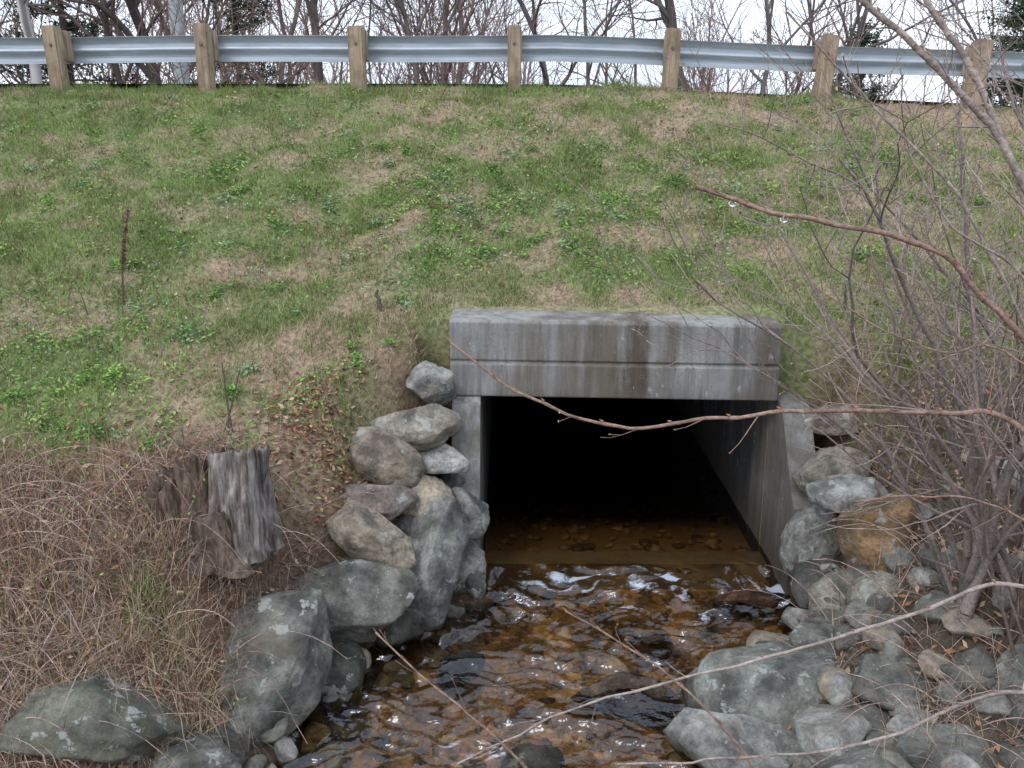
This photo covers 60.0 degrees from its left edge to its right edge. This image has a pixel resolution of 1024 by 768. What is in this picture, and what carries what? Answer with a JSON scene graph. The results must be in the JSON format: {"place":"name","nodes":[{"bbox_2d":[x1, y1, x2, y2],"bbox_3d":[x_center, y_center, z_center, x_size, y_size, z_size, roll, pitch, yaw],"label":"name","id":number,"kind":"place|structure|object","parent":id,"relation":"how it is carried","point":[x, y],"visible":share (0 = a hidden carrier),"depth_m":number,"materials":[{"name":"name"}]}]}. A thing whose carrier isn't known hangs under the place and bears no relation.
{"place":"outdoors","nodes":[
{"label":"outdoors","id":0,"kind":"place"},
{"bbox_2d":[0,85,1023,767],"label":"ground","id":1,"kind":"structure","parent":0,"point":[432,341],"depth_m":7.16,"materials":[{"name":"green plant"}]},
{"bbox_2d":[16,0,42,83],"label":"bare tree","id":2,"kind":"object","parent":1,"relation":"on","point":[28,31],"visible":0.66,"depth_m":19.53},
{"bbox_2d":[0,0,150,83],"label":"pine tree","id":3,"kind":"object","parent":1,"relation":"on","point":[64,24],"visible":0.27,"depth_m":23.29,"materials":[{"name":"green plant"}]},
{"bbox_2d":[78,290,88,314],"bbox_3d":[-3.425,-0.638,7.099,0.062,0.232,0.011,0,16,0],"label":"dead twig","id":4,"kind":"object","parent":1,"relation":"on","point":[84,303],"visible":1,"depth_m":7.10,"materials":[{"name":"brown wood"}]},
{"bbox_2d":[0,661,192,766],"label":"boulder","id":5,"kind":"object","parent":1,"relation":"on","point":[92,737],"visible":0.76,"depth_m":4.34,"materials":[{"name":"grey stone"}]},
{"bbox_2d":[49,0,160,83],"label":"bare tree","id":6,"kind":"object","parent":1,"relation":"on","point":[113,17],"visible":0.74,"depth_m":22.14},
{"bbox_2d":[119,207,135,305],"bbox_3d":[-3.084,-1.001,7.106,0.209,0.829,0.124,0,16,0],"label":"dead weed stalk","id":7,"kind":"object","parent":1,"relation":"on","point":[124,250],"visible":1,"depth_m":7.09,"materials":[{"name":"brown plant"}]},
{"bbox_2d":[0,407,309,734],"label":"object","id":8,"kind":"object","parent":1,"relation":"on","point":[92,546],"visible":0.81,"depth_m":5.10,"materials":[{"name":"brown plant"}]},
{"bbox_2d":[167,0,190,83],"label":"utility pole","id":9,"kind":"object","parent":1,"relation":"on","point":[178,25],"depth_m":20.41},
{"bbox_2d":[11,491,349,725],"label":"dry grass","id":10,"kind":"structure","parent":1,"relation":"on","point":[188,560],"depth_m":5.22,"materials":[{"name":"brown plant"}]},
{"bbox_2d":[148,734,241,767],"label":"boulder","id":11,"kind":"object","parent":1,"relation":"on","point":[205,752],"visible":0.9,"depth_m":4.49,"materials":[{"name":"grey stone"}]},
{"bbox_2d":[145,444,283,578],"bbox_3d":[-1.898,0.701,5.426,0.838,0.762,0.599,6,17,21],"label":"tree stump","id":12,"kind":"object","parent":1,"relation":"on","point":[236,492],"visible":0.88,"depth_m":5.30,"materials":[{"name":"grey wood"}]},
{"bbox_2d":[188,725,251,764],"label":"boulder","id":13,"kind":"object","parent":1,"relation":"on","point":[245,743],"visible":0.29,"depth_m":4.78,"materials":[{"name":"grey stone"}]},
{"bbox_2d":[221,362,232,433],"bbox_3d":[-1.912,0.110,5.962,0.041,0.531,0.017,0,16,0],"label":"dead twig","id":14,"kind":"object","parent":1,"relation":"on","point":[229,415],"visible":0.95,"depth_m":5.96,"materials":[{"name":"brown wood"}]},
{"bbox_2d":[227,369,240,427],"bbox_3d":[-1.889,0.116,6.015,0.137,0.453,0.015,0,16,0],"label":"dead twig","id":15,"kind":"object","parent":1,"relation":"on","point":[233,396],"visible":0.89,"depth_m":6.00,"materials":[{"name":"brown wood"}]},
{"bbox_2d":[190,0,287,83],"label":"pine tree","id":16,"kind":"object","parent":1,"relation":"on","point":[244,5],"visible":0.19,"depth_m":30.36,"materials":[{"name":"green plant"}]},
{"bbox_2d":[220,588,333,750],"bbox_3d":[-1.553,1.671,5.347,0.869,0.666,1.214,-7,32,32],"label":"boulder","id":17,"kind":"object","parent":1,"relation":"on","point":[298,681],"visible":0.66,"depth_m":5.15,"materials":[{"name":"grey stone"}]},
{"bbox_2d":[305,0,323,82],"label":"bare tree","id":18,"kind":"object","parent":1,"relation":"on","point":[312,8],"visible":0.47,"depth_m":20.96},
{"bbox_2d":[321,638,366,699],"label":"boulder","id":19,"kind":"object","parent":1,"relation":"on","point":[345,676],"visible":0.42,"depth_m":5.57,"materials":[{"name":"grey stone"}]},
{"bbox_2d":[291,557,420,643],"bbox_3d":[-1.086,1.381,5.942,0.905,0.583,0.647,18,18,5],"label":"boulder","id":20,"kind":"object","parent":1,"relation":"on","point":[363,598],"visible":0.7,"depth_m":5.73,"materials":[{"name":"grey stone"}]},
{"bbox_2d":[326,500,415,568],"bbox_3d":[-0.951,1.034,5.988,0.701,0.324,0.375,29,33,11],"label":"boulder","id":21,"kind":"object","parent":1,"relation":"on","point":[372,535],"visible":0.89,"depth_m":5.87,"materials":[{"name":"grey stone"}]},
{"bbox_2d":[374,289,382,311],"bbox_3d":[-1.060,-0.649,7.045,0.066,0.206,0.046,0,16,0],"label":"wooden stake","id":22,"kind":"object","parent":1,"relation":"on","point":[378,302],"visible":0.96,"depth_m":7.03,"materials":[{"name":"grey wood"}]},
{"bbox_2d":[341,483,418,520],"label":"boulder","id":23,"kind":"object","parent":1,"relation":"on","point":[393,502],"visible":0.69,"depth_m":6.12,"materials":[{"name":"grey stone"}]},
{"bbox_2d":[349,426,425,487],"bbox_3d":[-0.917,0.528,6.449,0.610,0.372,0.493,15,15,-4],"label":"boulder","id":24,"kind":"object","parent":1,"relation":"on","point":[379,456],"visible":0.9,"depth_m":6.30,"materials":[{"name":"grey stone"}]},
{"bbox_2d":[374,610,424,649],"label":"boulder","id":25,"kind":"object","parent":1,"relation":"on","point":[403,628],"visible":0.48,"depth_m":6.01,"materials":[{"name":"grey stone"}]},
{"bbox_2d":[398,474,456,517],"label":"boulder","id":26,"kind":"object","parent":1,"relation":"on","point":[428,490],"visible":0.43,"depth_m":6.40,"materials":[{"name":"beige stone"}]},
{"bbox_2d":[393,494,468,632],"bbox_3d":[-0.651,1.279,6.319,0.587,0.964,0.648,7,18,24],"label":"boulder","id":27,"kind":"object","parent":1,"relation":"on","point":[436,531],"visible":0.67,"depth_m":6.15,"materials":[{"name":"grey stone"}]},
{"bbox_2d":[406,360,455,405],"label":"boulder","id":28,"kind":"object","parent":1,"relation":"on","point":[427,382],"visible":0.92,"depth_m":6.64,"materials":[{"name":"grey stone"}]},
{"bbox_2d":[396,0,482,83],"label":"bare tree","id":29,"kind":"object","parent":1,"relation":"on","point":[401,6],"visible":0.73,"depth_m":19.86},
{"bbox_2d":[453,540,486,595],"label":"boulder","id":30,"kind":"object","parent":1,"relation":"on","point":[475,564],"visible":0.29,"depth_m":6.56,"materials":[{"name":"grey stone"}]},
{"bbox_2d":[451,487,489,541],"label":"boulder","id":31,"kind":"object","parent":30,"relation":"on","point":[475,511],"visible":0.42,"depth_m":6.60,"materials":[{"name":"grey stone"}]},
{"bbox_2d":[440,473,465,487],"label":"boulder","id":32,"kind":"object","parent":31,"relation":"on","point":[451,481],"visible":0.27,"depth_m":6.73,"materials":[{"name":"grey stone"}]},
{"bbox_2d":[419,443,469,473],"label":"boulder","id":33,"kind":"object","parent":32,"relation":"on","point":[444,458],"visible":0.73,"depth_m":6.55,"materials":[{"name":"grey stone"}]},
{"bbox_2d":[366,403,460,450],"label":"boulder","id":34,"kind":"object","parent":33,"relation":"on","point":[428,426],"visible":0.94,"depth_m":6.49,"materials":[{"name":"grey stone"}]},
{"bbox_2d":[450,594,495,620],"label":"boulder","id":35,"kind":"object","parent":1,"relation":"on","point":[474,610],"visible":0.66,"depth_m":6.51,"materials":[{"name":"brown stone"}]},
{"bbox_2d":[0,0,1011,98],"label":"distant woods","id":36,"kind":"object","parent":1,"relation":"on","point":[452,70],"visible":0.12,"depth_m":49.71,"materials":[{"name":"plant"}]},
{"bbox_2d":[0,0,1016,104],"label":"roadside thicket","id":37,"kind":"object","parent":1,"relation":"on","point":[306,75],"visible":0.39,"depth_m":20.88,"materials":[{"name":"brown plant"}]},
{"bbox_2d":[0,84,1022,561],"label":"broadleaf weeds","id":38,"kind":"object","parent":1,"relation":"on","point":[376,220],"visible":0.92,"depth_m":8.13,"materials":[{"name":"green plant"}]},
{"bbox_2d":[0,69,1023,553],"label":"grass","id":39,"kind":"structure","parent":1,"relation":"on","point":[82,89],"depth_m":8.39,"materials":[{"name":"green plant"}]},
{"bbox_2d":[0,23,1023,108],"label":"guardrail","id":40,"kind":"object","parent":1,"relation":"on","point":[57,49],"visible":0.94,"depth_m":11.09,"materials":[{"name":"metal"}]},
{"bbox_2d":[0,284,1023,767],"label":"dry brush","id":41,"kind":"object","parent":1,"relation":"on","point":[60,594],"visible":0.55,"depth_m":5.03,"materials":[{"name":"brown plant"}]},
{"bbox_2d":[0,84,1023,767],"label":"grass tufts","id":42,"kind":"object","parent":1,"relation":"on","point":[162,564],"visible":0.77,"depth_m":5.76,"materials":[{"name":"plant"}]},
{"bbox_2d":[0,0,1023,104],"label":"bare tree line","id":43,"kind":"object","parent":1,"relation":"on","point":[115,69],"visible":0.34,"depth_m":28.43,"materials":[{"name":"brown plant"}]},
{"bbox_2d":[0,334,1023,767],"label":"leaf litter","id":44,"kind":"object","parent":1,"relation":"on","point":[332,452],"visible":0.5,"depth_m":5.92,"materials":[{"name":"brown plant"}]},
{"bbox_2d":[0,396,1023,767],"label":"bramble canes","id":45,"kind":"object","parent":1,"relation":"on","point":[326,548],"visible":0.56,"depth_m":5.09,"materials":[{"name":"brown plant"}]},
{"bbox_2d":[499,743,564,767],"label":"boulder","id":46,"kind":"object","parent":1,"relation":"on","point":[529,755],"visible":0.94,"depth_m":4.98,"materials":[{"name":"grey stone"}]},
{"bbox_2d":[345,580,781,767],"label":"stream bed stones","id":47,"kind":"object","parent":1,"relation":"on","point":[485,698],"visible":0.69,"depth_m":6.06,"materials":[{"name":"brown stone"}]},
{"bbox_2d":[517,0,683,84],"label":"bare tree","id":48,"kind":"object","parent":1,"relation":"on","point":[530,23],"visible":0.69,"depth_m":22.12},
{"bbox_2d":[575,0,684,85],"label":"bare tree","id":49,"kind":"object","parent":1,"relation":"on","point":[585,19],"visible":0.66,"depth_m":22.18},
{"bbox_2d":[450,309,814,598],"bbox_3d":[0.912,-1.126,13.331,2.775,2.415,14.150,0,16,0],"label":"concrete culvert","id":50,"kind":"object","parent":1,"relation":"on","point":[598,365],"visible":0.77,"depth_m":7.25,"materials":[{"name":"grey concrete"}]},
{"bbox_2d":[489,447,751,550],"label":"culvert bed stones","id":51,"kind":"object","parent":50,"relation":"on","point":[642,505],"visible":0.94,"depth_m":8.65,"materials":[{"name":"brown stone"}]},
{"bbox_2d":[242,450,1023,767],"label":"streambank rocks","id":52,"kind":"object","parent":1,"relation":"on","point":[831,684],"visible":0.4,"depth_m":5.05,"materials":[{"name":"stone"}]},
{"bbox_2d":[620,0,687,89],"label":"bare tree","id":53,"kind":"object","parent":1,"relation":"on","point":[666,12],"visible":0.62,"depth_m":21.21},
{"bbox_2d":[373,0,1023,767],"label":"foreground shrub","id":54,"kind":"object","parent":1,"relation":"on","point":[989,120],"visible":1,"depth_m":2.80,"materials":[{"name":"brown plant"}]},
{"bbox_2d":[663,707,797,767],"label":"boulder","id":55,"kind":"object","parent":1,"relation":"on","point":[752,736],"visible":0.83,"depth_m":4.76,"materials":[{"name":"grey stone"}]},
{"bbox_2d":[713,590,778,616],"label":"boulder","id":56,"kind":"object","parent":1,"relation":"on","point":[759,598],"visible":0.87,"depth_m":6.66,"materials":[{"name":"brown stone"}]},
{"bbox_2d":[681,640,836,727],"bbox_3d":[1.517,1.890,5.295,1.065,0.607,0.721,-12,18,-7],"label":"boulder","id":57,"kind":"object","parent":1,"relation":"on","point":[767,690],"visible":0.54,"depth_m":5.13,"materials":[{"name":"grey stone"}]},
{"bbox_2d":[690,0,854,93],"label":"bare tree","id":58,"kind":"object","parent":1,"relation":"on","point":[769,12],"visible":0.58,"depth_m":22.09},
{"bbox_2d":[552,0,1023,636],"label":"streamside shrub","id":59,"kind":"object","parent":1,"relation":"on","point":[972,568],"visible":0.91,"depth_m":4.46,"materials":[{"name":"brown plant"}]},
{"bbox_2d":[581,0,1023,602],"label":"streamside shrub","id":60,"kind":"object","parent":1,"relation":"on","point":[953,442],"visible":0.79,"depth_m":4.79,"materials":[{"name":"brown plant"}]},
{"bbox_2d":[779,504,840,576],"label":"boulder","id":61,"kind":"object","parent":1,"relation":"on","point":[797,546],"visible":0.71,"depth_m":6.37,"materials":[{"name":"grey stone"}]},
{"bbox_2d":[790,555,843,609],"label":"boulder","id":62,"kind":"object","parent":1,"relation":"on","point":[801,572],"visible":0.34,"depth_m":6.23,"materials":[{"name":"grey stone"}]},
{"bbox_2d":[789,615,845,649],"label":"boulder","id":63,"kind":"object","parent":1,"relation":"on","point":[804,632],"visible":0.26,"depth_m":5.42,"materials":[{"name":"grey stone"}]},
{"bbox_2d":[807,570,854,617],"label":"boulder","id":64,"kind":"object","parent":1,"relation":"on","point":[815,591],"visible":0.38,"depth_m":5.74,"materials":[{"name":"grey stone"}]},
{"bbox_2d":[792,444,870,495],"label":"boulder","id":65,"kind":"object","parent":1,"relation":"on","point":[815,467],"visible":0.59,"depth_m":6.41,"materials":[{"name":"grey stone"}]},
{"bbox_2d":[804,403,859,435],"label":"boulder","id":66,"kind":"object","parent":1,"relation":"on","point":[818,423],"visible":0.52,"depth_m":6.73,"materials":[{"name":"grey stone"}]},
{"bbox_2d":[795,704,871,766],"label":"boulder","id":67,"kind":"object","parent":1,"relation":"on","point":[813,724],"visible":0.65,"depth_m":4.60,"materials":[{"name":"grey stone"}]},
{"bbox_2d":[842,281,846,312],"bbox_3d":[2.660,-0.685,7.086,0.029,0.291,0.028,14,21,39],"label":"wooden stake","id":68,"kind":"object","parent":1,"relation":"on","point":[845,296],"visible":0.63,"depth_m":7.08,"materials":[{"name":"grey wood"}]},
{"bbox_2d":[805,473,888,513],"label":"boulder","id":69,"kind":"object","parent":1,"relation":"on","point":[840,493],"visible":0.59,"depth_m":6.08,"materials":[{"name":"grey stone"}]},
{"bbox_2d":[817,744,898,767],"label":"boulder","id":70,"kind":"object","parent":1,"relation":"on","point":[862,756],"visible":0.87,"depth_m":4.31,"materials":[{"name":"grey stone"}]},
{"bbox_2d":[774,134,943,376],"bbox_3d":[2.650,-0.921,6.640,1.372,1.846,0.795,-3,16,-10],"label":"streamside shrub","id":71,"kind":"object","parent":1,"relation":"on","point":[901,247],"visible":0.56,"depth_m":6.66,"materials":[{"name":"brown plant"}]},
{"bbox_2d":[695,0,1023,474],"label":"streamside shrub","id":72,"kind":"object","parent":1,"relation":"on","point":[989,331],"visible":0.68,"depth_m":5.19,"materials":[{"name":"brown plant"}]},
{"bbox_2d":[833,17,895,99],"bbox_3d":[10.805,-8.877,27.665,3.046,4.746,3.144,0,16,0],"label":"pine tree","id":73,"kind":"object","parent":1,"relation":"on","point":[867,39],"visible":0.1,"depth_m":27.22,"materials":[{"name":"green plant"}]},
{"bbox_2d":[845,570,902,603],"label":"boulder","id":74,"kind":"object","parent":1,"relation":"on","point":[867,584],"visible":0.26,"depth_m":5.52,"materials":[{"name":"grey stone"}]},
{"bbox_2d":[836,486,923,571],"bbox_3d":[2.458,0.992,5.928,0.434,0.672,0.510,-15,22,-42],"label":"boulder","id":75,"kind":"object","parent":1,"relation":"on","point":[854,543],"visible":0.61,"depth_m":5.80,"materials":[{"name":"brown stone"}]},
{"bbox_2d":[851,653,929,710],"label":"boulder","id":76,"kind":"object","parent":1,"relation":"on","point":[873,669],"visible":0.56,"depth_m":4.81,"materials":[{"name":"grey stone"}]},
{"bbox_2d":[778,0,1023,93],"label":"bare tree","id":77,"kind":"object","parent":1,"relation":"on","point":[859,24],"visible":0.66,"depth_m":22.70,"materials":[{"name":"brown plant"}]},
{"bbox_2d":[909,543,962,572],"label":"boulder","id":78,"kind":"object","parent":1,"relation":"on","point":[950,552],"visible":0.03,"depth_m":5.46,"materials":[{"name":"grey stone"}]},
{"bbox_2d":[896,721,995,767],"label":"boulder","id":79,"kind":"object","parent":1,"relation":"on","point":[918,742],"visible":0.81,"depth_m":4.31,"materials":[{"name":"grey stone"}]},
{"bbox_2d":[887,341,1023,657],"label":"streamside shrub","id":80,"kind":"object","parent":1,"relation":"on","point":[997,591],"visible":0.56,"depth_m":4.62,"materials":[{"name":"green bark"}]},
{"bbox_2d":[901,66,1023,256],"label":"streamside shrub","id":81,"kind":"object","parent":1,"relation":"on","point":[994,162],"visible":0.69,"depth_m":6.55,"materials":[{"name":"brown plant"}]},
{"bbox_2d":[908,260,1023,550],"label":"streamside shrub","id":82,"kind":"object","parent":1,"relation":"on","point":[1019,543],"visible":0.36,"depth_m":4.89,"materials":[{"name":"brown plant"}]},
{"bbox_2d":[944,0,1023,104],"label":"pine tree","id":83,"kind":"object","parent":1,"relation":"on","point":[993,13],"visible":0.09,"depth_m":27.84,"materials":[{"name":"green plant"}]},
{"bbox_2d":[964,0,1023,105],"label":"pine tree","id":84,"kind":"object","parent":1,"relation":"on","point":[1016,23],"visible":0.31,"depth_m":20.44,"materials":[{"name":"green plant"}]},
{"bbox_2d":[983,11,1023,105],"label":"pine tree","id":85,"kind":"object","parent":1,"relation":"on","point":[1003,82],"visible":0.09,"depth_m":22.79,"materials":[{"name":"green plant"}]},
{"bbox_2d":[990,643,1023,729],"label":"boulder","id":86,"kind":"object","parent":1,"relation":"on","point":[1013,677],"visible":0.52,"depth_m":4.55,"materials":[{"name":"grey stone"}]},
{"bbox_2d":[1005,571,1023,644],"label":"shrub","id":87,"kind":"object","parent":1,"relation":"on","point":[1012,622],"visible":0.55,"depth_m":4.73,"materials":[{"name":"plant"}]},
{"bbox_2d":[0,84,1023,108],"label":"road","id":88,"kind":"structure","parent":0,"point":[133,86],"depth_m":12.53,"materials":[{"name":"grey asphalt"}]},
{"bbox_2d":[0,0,1023,105],"label":"sky","id":89,"kind":"structure","parent":0,"point":[912,83],"materials":[{"name":"white"}]},
{"bbox_2d":[312,564,793,767],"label":"stream water","id":90,"kind":"structure","parent":0,"point":[553,575],"depth_m":6.45,"materials":[{"name":"brown liquid"}]},
{"bbox_2d":[436,649,485,689],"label":"boulder","id":91,"kind":"object","parent":90,"relation":"in","point":[460,669],"visible":0.98,"depth_m":5.84,"materials":[{"name":"grey stone"}]},
{"bbox_2d":[464,573,485,599],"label":"boulder","id":92,"kind":"object","parent":90,"relation":"in","point":[475,586],"visible":0.43,"depth_m":6.55,"materials":[{"name":"grey stone"}]},
{"bbox_2d":[571,670,680,722],"bbox_3d":[0.726,1.989,5.668,0.701,0.229,0.343,4,17,14],"label":"boulder","id":93,"kind":"object","parent":90,"relation":"in","point":[642,705],"visible":0.95,"depth_m":5.56,"materials":[{"name":"grey stone"}]},
{"bbox_2d":[629,634,673,659],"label":"boulder","id":94,"kind":"object","parent":90,"relation":"in","point":[658,646],"visible":0.88,"depth_m":6.13,"materials":[{"name":"brown stone"}]}
]}

